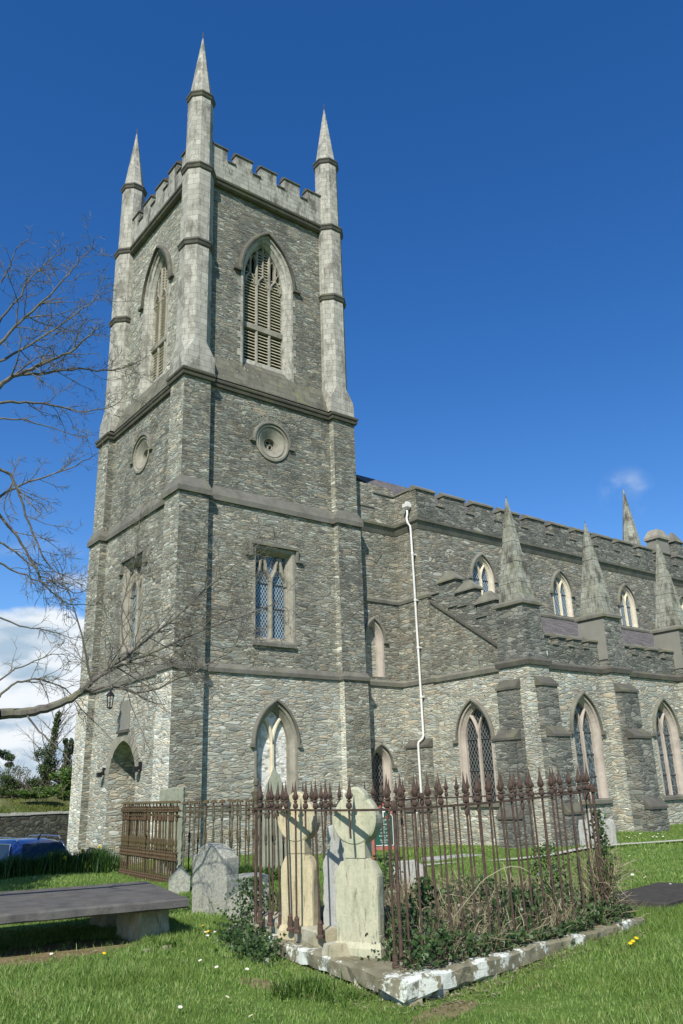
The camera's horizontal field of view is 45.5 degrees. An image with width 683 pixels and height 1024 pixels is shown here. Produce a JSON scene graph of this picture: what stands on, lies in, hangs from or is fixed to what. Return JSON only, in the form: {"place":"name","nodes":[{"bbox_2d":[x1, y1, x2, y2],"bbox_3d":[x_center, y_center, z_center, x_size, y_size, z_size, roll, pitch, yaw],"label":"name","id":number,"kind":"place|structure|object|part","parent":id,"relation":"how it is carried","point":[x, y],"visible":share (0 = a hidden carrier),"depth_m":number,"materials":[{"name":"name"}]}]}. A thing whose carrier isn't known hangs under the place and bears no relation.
{"place":"outdoors","nodes":[
{"label":"outdoors","id":0,"kind":"place"},
{"bbox_2d":[0,786,69,813],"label":"grass bank","id":1,"kind":"structure","parent":0,"point":[3,798],"depth_m":42.36,"materials":[{"name":"plant"}]},
{"bbox_2d":[0,749,15,771],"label":"shrub","id":2,"kind":"object","parent":1,"relation":"on","point":[7,756],"visible":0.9,"depth_m":53.47,"materials":[{"name":"green plant"}]},
{"bbox_2d":[0,757,30,797],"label":"shrub","id":3,"kind":"object","parent":1,"relation":"on","point":[13,769],"visible":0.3,"depth_m":44.30,"materials":[{"name":"green plant"}]},
{"bbox_2d":[0,768,48,797],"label":"shrub","id":4,"kind":"object","parent":1,"relation":"on","point":[9,790],"visible":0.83,"depth_m":43.28,"materials":[{"name":"green plant"}]},
{"bbox_2d":[14,783,58,800],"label":"shrub","id":5,"kind":"object","parent":1,"relation":"on","point":[46,792],"visible":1,"depth_m":41.72,"materials":[{"name":"green plant"}]},
{"bbox_2d":[16,682,76,794],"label":"ivy clad tree","id":6,"kind":"object","parent":1,"relation":"on","point":[49,764],"visible":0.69,"depth_m":45.40,"materials":[{"name":"green plant"}]},
{"bbox_2d":[33,759,72,799],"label":"shrub","id":7,"kind":"object","parent":1,"relation":"on","point":[64,788],"visible":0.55,"depth_m":43.76,"materials":[{"name":"green plant"}]},
{"bbox_2d":[48,740,73,788],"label":"ivy clad tree","id":8,"kind":"object","parent":1,"relation":"on","point":[68,749],"visible":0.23,"depth_m":47.29,"materials":[{"name":"green plant"}]},
{"bbox_2d":[60,738,73,757],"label":"shrub","id":9,"kind":"object","parent":1,"relation":"on","point":[68,742],"visible":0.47,"depth_m":53.04,"materials":[{"name":"green plant"}]},
{"bbox_2d":[0,824,682,1023],"bbox_3d":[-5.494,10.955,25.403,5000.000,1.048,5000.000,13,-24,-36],"label":"ground","id":10,"kind":"structure","parent":0,"point":[18,953],"depth_m":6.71,"materials":[{"name":"green plant"}]},
{"bbox_2d":[0,856,16,879],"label":"daffodil clump","id":11,"kind":"object","parent":10,"relation":"on","point":[3,871],"visible":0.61,"depth_m":19.42,"materials":[{"name":"green plant"}]},
{"bbox_2d":[0,851,28,879],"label":"daffodil clump","id":12,"kind":"object","parent":10,"relation":"on","point":[15,870],"visible":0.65,"depth_m":19.54,"materials":[{"name":"green plant"}]},
{"bbox_2d":[10,856,46,876],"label":"daffodil clump","id":13,"kind":"object","parent":10,"relation":"on","point":[29,870],"visible":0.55,"depth_m":19.64,"materials":[{"name":"green plant"}]},
{"bbox_2d":[0,811,68,847],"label":"boundary wall","id":14,"kind":"structure","parent":10,"relation":"on","point":[19,825],"depth_m":38.42,"materials":[{"name":"grey stone"}]},
{"bbox_2d":[25,852,65,875],"bbox_3d":[-7.282,8.640,19.988,1.031,0.583,1.121,5,-20,-19],"label":"daffodil clump","id":15,"kind":"object","parent":10,"relation":"on","point":[44,869],"visible":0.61,"depth_m":19.73,"materials":[{"name":"green plant"}]},
{"bbox_2d":[37,848,76,875],"bbox_3d":[-6.997,8.611,20.073,0.939,0.659,1.024,13,-24,-36],"label":"daffodil clump","id":16,"kind":"object","parent":10,"relation":"on","point":[54,854],"visible":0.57,"depth_m":19.87,"materials":[{"name":"green plant"}]},
{"bbox_2d":[58,853,90,874],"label":"daffodil clump","id":17,"kind":"object","parent":10,"relation":"on","point":[70,870],"visible":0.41,"depth_m":19.99,"materials":[{"name":"green plant"}]},
{"bbox_2d":[66,849,98,873],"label":"daffodil clump","id":18,"kind":"object","parent":10,"relation":"on","point":[84,862],"visible":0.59,"depth_m":20.18,"materials":[{"name":"green plant"}]},
{"bbox_2d":[0,881,188,941],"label":"table tomb","id":19,"kind":"object","parent":10,"relation":"on","point":[130,910],"visible":0.87,"depth_m":9.54,"materials":[{"name":"slate"},{"name":"granite"}]},
{"bbox_2d":[83,845,114,871],"bbox_3d":[-6.174,8.732,20.549,1.073,0.660,0.942,-9,-20,20],"label":"daffodil clump","id":20,"kind":"object","parent":10,"relation":"on","point":[98,852],"visible":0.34,"depth_m":20.41,"materials":[{"name":"green plant"}]},
{"bbox_2d":[86,851,125,874],"bbox_3d":[-5.701,8.614,20.020,1.132,0.506,1.044,13,-24,-36],"label":"daffodil clump","id":21,"kind":"object","parent":10,"relation":"on","point":[107,864],"visible":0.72,"depth_m":19.88,"materials":[{"name":"green plant"}]},
{"bbox_2d":[118,801,180,881],"bbox_3d":[-4.296,7.249,17.948,0.214,1.643,3.822,10,-22,-30],"label":"iron railing","id":22,"kind":"object","parent":10,"relation":"on","point":[138,846],"visible":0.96,"depth_m":17.77,"materials":[{"name":"brown metal"}]},
{"bbox_2d":[0,212,310,775],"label":"bare tree","id":23,"kind":"object","parent":10,"relation":"on","point":[15,713],"visible":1,"depth_m":10.86,"materials":[{"name":"brown plant"}]},
{"bbox_2d":[143,945,171,951],"bbox_3d":[-1.972,4.722,8.773,0.325,0.069,0.104,8,-21,-26],"label":"loose stone","id":24,"kind":"object","parent":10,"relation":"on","point":[165,947],"visible":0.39,"depth_m":8.78,"materials":[{"name":"stone"}]},
{"bbox_2d":[155,938,182,950],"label":"weed tuft","id":25,"kind":"object","parent":10,"relation":"on","point":[172,942],"visible":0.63,"depth_m":8.88,"materials":[{"name":"green plant"}]},
{"bbox_2d":[156,787,184,874],"bbox_3d":[-4.040,7.625,19.214,0.703,2.156,0.080,-9,-20,19],"label":"headstone","id":26,"kind":"object","parent":10,"relation":"on","point":[174,794],"visible":0.38,"depth_m":19.25,"materials":[{"name":"stone"}]},
{"bbox_2d":[168,866,190,893],"bbox_3d":[-3.011,6.929,15.152,0.412,0.604,0.360,1,-19,-8],"label":"gravestone","id":27,"kind":"object","parent":10,"relation":"on","point":[179,879],"visible":0.51,"depth_m":15.01,"materials":[{"name":"stone"}]},
{"bbox_2d":[127,798,258,872],"bbox_3d":[-3.326,8.149,20.561,4.518,1.672,0.206,10,-22,-31],"label":"iron railing","id":28,"kind":"object","parent":10,"relation":"on","point":[229,811],"visible":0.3,"depth_m":20.77,"materials":[{"name":"brown metal"}]},
{"bbox_2d":[192,842,238,914],"bbox_3d":[-1.800,5.368,11.613,0.731,1.206,0.260,-17,-24,37],"label":"headstone","id":29,"kind":"object","parent":10,"relation":"on","point":[215,875],"visible":0.58,"depth_m":11.53,"materials":[{"name":"stone"}]},
{"bbox_2d":[187,862,280,882],"bbox_3d":[-2.045,7.205,16.252,2.202,0.286,2.176,13,-24,-36],"label":"kerb","id":30,"kind":"object","parent":10,"relation":"on","point":[246,869],"visible":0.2,"depth_m":16.21,"materials":[{"name":"grey stone"}]},
{"bbox_2d":[227,888,266,919],"bbox_3d":[-1.261,5.351,10.851,0.488,0.605,0.280,-15,-23,34],"label":"footstone","id":31,"kind":"object","parent":10,"relation":"on","point":[231,905],"visible":0.19,"depth_m":10.83,"materials":[{"name":"stone"}]},
{"bbox_2d":[239,872,268,897],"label":"kerb block","id":32,"kind":"structure","parent":10,"relation":"on","point":[251,874],"depth_m":13.31,"materials":[{"name":"stone"}]},
{"bbox_2d":[177,797,337,872],"bbox_3d":[-1.706,6.963,17.390,3.778,1.576,0.206,9,-22,-29],"label":"iron railing","id":33,"kind":"object","parent":10,"relation":"on","point":[205,809],"visible":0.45,"depth_m":17.13,"materials":[{"name":"brown metal"}]},
{"bbox_2d":[258,767,286,868],"bbox_3d":[-1.613,7.550,19.697,0.822,2.630,0.090,-3,-19,2],"label":"headstone","id":34,"kind":"object","parent":10,"relation":"on","point":[274,780],"visible":0.34,"depth_m":19.59,"materials":[{"name":"stone"}]},
{"bbox_2d":[255,967,340,1004],"bbox_3d":[-0.344,3.974,6.864,0.753,0.165,0.815,0,-19,-5],"label":"weed tuft","id":35,"kind":"object","parent":10,"relation":"on","point":[287,987],"visible":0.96,"depth_m":6.80,"materials":[{"name":"green plant"}]},
{"bbox_2d":[281,979,383,1010],"bbox_3d":[-0.001,3.914,6.633,0.872,0.110,0.738,-11,-21,25],"label":"weed tuft","id":36,"kind":"object","parent":10,"relation":"on","point":[342,995],"visible":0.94,"depth_m":6.58,"materials":[{"name":"green plant"}]},
{"bbox_2d":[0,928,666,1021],"bbox_3d":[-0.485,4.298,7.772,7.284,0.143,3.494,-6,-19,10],"label":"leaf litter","id":37,"kind":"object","parent":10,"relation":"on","point":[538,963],"visible":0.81,"depth_m":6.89,"materials":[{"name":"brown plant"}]},
{"bbox_2d":[323,824,344,926],"bbox_3d":[0.028,3.901,8.371,0.463,1.449,0.100,-12,-21,26],"label":"headstone","id":38,"kind":"object","parent":10,"relation":"on","point":[334,858],"visible":0.25,"depth_m":8.44,"materials":[{"name":"grey stone"}]},
{"bbox_2d":[0,847,682,932],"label":"lawn grass","id":39,"kind":"structure","parent":10,"relation":"on","point":[666,870],"depth_m":17.23,"materials":[{"name":"green plant"}]},
{"bbox_2d":[67,34,682,863],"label":"church","id":40,"kind":"structure","parent":10,"relation":"on","point":[449,638],"depth_m":32.59,"materials":[{"name":"stone"}]},
{"bbox_2d":[101,732,139,863],"bbox_3d":[-7.134,10.697,30.076,2.238,5.200,3.600,13,-24,-36],"label":"doorway","id":41,"kind":"structure","parent":40,"relation":"in","point":[121,784],"depth_m":30.57,"materials":[{"name":"stone"}]},
{"bbox_2d":[116,548,147,658],"bbox_3d":[-8.085,3.646,31.958,0.550,4.010,2.600,13,-24,-36],"label":"window","id":42,"kind":"structure","parent":40,"relation":"in","point":[136,592],"depth_m":32.34,"materials":[{"name":"stone"}]},
{"bbox_2d":[129,433,152,472],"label":"round window","id":43,"kind":"structure","parent":40,"relation":"in","point":[142,447],"depth_m":34.23,"materials":[{"name":"stone"}]},
{"bbox_2d":[138,245,174,396],"bbox_3d":[-8.092,-8.822,36.487,0.780,7.265,3.450,13,-24,-36],"label":"belfry window","id":44,"kind":"structure","parent":40,"relation":"in","point":[155,298],"depth_m":36.95,"materials":[{"name":"stone"}]},
{"bbox_2d":[233,231,300,382],"bbox_3d":[-3.398,-9.184,35.891,3.450,7.265,0.780,13,-24,-36],"label":"belfry window","id":45,"kind":"structure","parent":40,"relation":"in","point":[267,283],"depth_m":36.02,"materials":[{"name":"stone"}]},
{"bbox_2d":[250,421,294,461],"bbox_3d":[-2.940,-2.827,33.387,2.120,1.730,0.530,13,-24,-36],"label":"round window","id":46,"kind":"structure","parent":40,"relation":"in","point":[271,440],"depth_m":33.43,"materials":[{"name":"stone"}]},
{"bbox_2d":[245,540,302,649],"bbox_3d":[-2.666,3.224,31.259,2.600,4.010,0.550,13,-24,-36],"label":"window","id":47,"kind":"structure","parent":40,"relation":"in","point":[286,560],"depth_m":31.44,"materials":[{"name":"stone"}]},
{"bbox_2d":[250,697,302,795],"bbox_3d":[-2.433,8.608,29.372,2.190,3.731,0.490,13,-24,-36],"label":"window","id":48,"kind":"structure","parent":40,"relation":"in","point":[276,741],"depth_m":29.60,"materials":[{"name":"stone"}]},
{"bbox_2d":[364,617,388,676],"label":"lancet window","id":49,"kind":"structure","parent":40,"relation":"in","point":[375,639],"depth_m":34.03,"materials":[{"name":"beige stone"}]},
{"bbox_2d":[371,743,396,807],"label":"lancet window","id":50,"kind":"structure","parent":40,"relation":"in","point":[382,762],"depth_m":32.51,"materials":[{"name":"beige stone"}]},
{"bbox_2d":[452,697,499,807],"bbox_3d":[5.148,9.008,30.647,0.430,3.977,2.230,13,-24,-36],"label":"window","id":51,"kind":"structure","parent":40,"relation":"in","point":[474,733],"depth_m":30.87,"materials":[{"name":"beige stone"}]},
{"bbox_2d":[468,553,498,594],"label":"window","id":52,"kind":"structure","parent":40,"relation":"in","point":[482,573],"depth_m":37.21,"materials":[{"name":"stone"}]},
{"bbox_2d":[549,569,574,616],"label":"window","id":53,"kind":"structure","parent":40,"relation":"in","point":[561,590],"depth_m":40.35,"materials":[{"name":"stone"}]},
{"bbox_2d":[568,690,612,804],"bbox_3d":[8.884,8.526,29.614,2.110,3.978,0.430,13,-24,-36],"label":"window","id":54,"kind":"structure","parent":40,"relation":"in","point":[585,723],"depth_m":29.82,"materials":[{"name":"beige stone"}]},
{"bbox_2d":[617,583,638,627],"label":"window","id":55,"kind":"structure","parent":40,"relation":"in","point":[627,603],"depth_m":43.57,"materials":[{"name":"stone"}]},
{"bbox_2d":[652,697,682,800],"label":"window","id":56,"kind":"structure","parent":40,"relation":"in","point":[665,724],"depth_m":32.83,"materials":[{"name":"beige stone"}]},
{"bbox_2d":[678,595,682,609],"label":"window","id":57,"kind":"structure","parent":40,"relation":"in","point":[680,597],"depth_m":46.97,"materials":[{"name":"stone"}]},
{"bbox_2d":[372,803,393,859],"bbox_3d":[1.235,9.371,23.718,0.800,1.738,0.120,-3,-19,2],"label":"notice board","id":58,"kind":"object","parent":10,"relation":"on","point":[379,842],"visible":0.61,"depth_m":23.67,"materials":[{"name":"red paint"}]},
{"bbox_2d":[393,859,424,887],"bbox_3d":[1.115,6.158,13.500,0.574,0.726,0.140,-6,-19,11],"label":"headstone","id":59,"kind":"object","parent":10,"relation":"on","point":[412,865],"visible":0.16,"depth_m":13.49,"materials":[{"name":"grey stone"}]},
{"bbox_2d":[202,809,641,972],"bbox_3d":[0.858,4.127,9.224,4.357,1.318,4.058,13,-24,-36],"label":"ivy","id":60,"kind":"object","parent":10,"relation":"on","point":[241,941],"visible":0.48,"depth_m":8.25,"materials":[{"name":"green plant"}]},
{"bbox_2d":[230,910,644,1005],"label":"grave kerb","id":61,"kind":"structure","parent":10,"relation":"on","point":[304,946],"depth_m":7.17,"materials":[{"name":"stone"}]},
{"bbox_2d":[278,791,320,939],"bbox_3d":[-0.442,3.904,8.631,0.464,1.785,0.200,-12,-21,26],"label":"cross headstone","id":62,"kind":"object","parent":61,"relation":"on","point":[307,898],"visible":0.68,"depth_m":8.61,"materials":[{"name":"stone"}]},
{"bbox_2d":[321,941,349,957],"bbox_3d":[-0.056,4.072,7.525,0.184,0.160,0.275,9,-22,-28],"label":"stone block","id":63,"kind":"object","parent":61,"relation":"on","point":[333,949],"depth_m":7.46,"materials":[{"name":"stone"}]},
{"bbox_2d":[332,787,390,961],"bbox_3d":[0.169,3.560,7.699,0.500,1.827,0.200,-12,-21,26],"label":"cross headstone","id":64,"kind":"object","parent":61,"relation":"on","point":[359,895],"visible":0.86,"depth_m":7.66,"materials":[{"name":"beige stone"}]},
{"bbox_2d":[251,763,608,969],"bbox_3d":[0.831,3.826,9.265,3.674,1.707,3.613,13,-24,-36],"label":"iron railing","id":65,"kind":"object","parent":61,"relation":"on","point":[389,805],"visible":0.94,"depth_m":8.50,"materials":[{"name":"brown metal"}]},
{"bbox_2d":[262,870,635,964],"bbox_3d":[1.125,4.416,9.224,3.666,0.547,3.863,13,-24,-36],"label":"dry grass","id":66,"kind":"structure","parent":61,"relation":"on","point":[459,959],"depth_m":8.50,"materials":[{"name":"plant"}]},
{"bbox_2d":[319,824,649,992],"bbox_3d":[1.012,4.249,9.144,4.498,1.386,4.184,13,-24,-36],"label":"bramble","id":67,"kind":"object","parent":61,"relation":"on","point":[588,880],"visible":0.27,"depth_m":8.78,"materials":[{"name":"green plant"}]},
{"bbox_2d":[421,854,481,860],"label":"ledger slab","id":68,"kind":"structure","parent":10,"relation":"on","point":[436,858],"depth_m":22.95,"materials":[{"name":"grey stone"}]},
{"bbox_2d":[578,811,617,845],"bbox_3d":[7.802,9.753,24.835,1.117,1.199,0.130,-11,-21,25],"label":"headstone","id":69,"kind":"object","parent":10,"relation":"on","point":[611,830],"visible":0.46,"depth_m":24.76,"materials":[{"name":"grey stone"}]},
{"bbox_2d":[611,882,682,907],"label":"ledger slab","id":70,"kind":"structure","parent":10,"relation":"on","point":[658,894],"depth_m":10.74,"materials":[{"name":"grey stone"}]},
{"bbox_2d":[0,0,682,785],"label":"sky","id":71,"kind":"structure","parent":0,"point":[510,173],"materials":[{"name":"blue"}]},
{"bbox_2d":[141,823,682,866],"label":"lawn grass","id":72,"kind":"structure","parent":0,"point":[476,849],"depth_m":25.15,"materials":[{"name":"green plant"}]},
{"bbox_2d":[422,839,682,864],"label":"path","id":73,"kind":"structure","parent":0,"point":[569,850],"depth_m":22.60,"materials":[{"name":"grey concrete"}]},
{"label":"car park","id":74,"kind":"structure","parent":0,"visible":0},
{"bbox_2d":[0,833,69,860],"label":"parked car","id":75,"kind":"object","parent":74,"relation":"on","point":[32,846],"visible":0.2,"depth_m":21.32,"materials":[{"name":"blue paint"}]},
{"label":"side window","id":76,"kind":"part","parent":75,"relation":"part of","materials":[{"name":"grey glass"}]},
{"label":"rear window","id":77,"kind":"part","parent":75,"relation":"part of","materials":[{"name":"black glass"}]}
]}

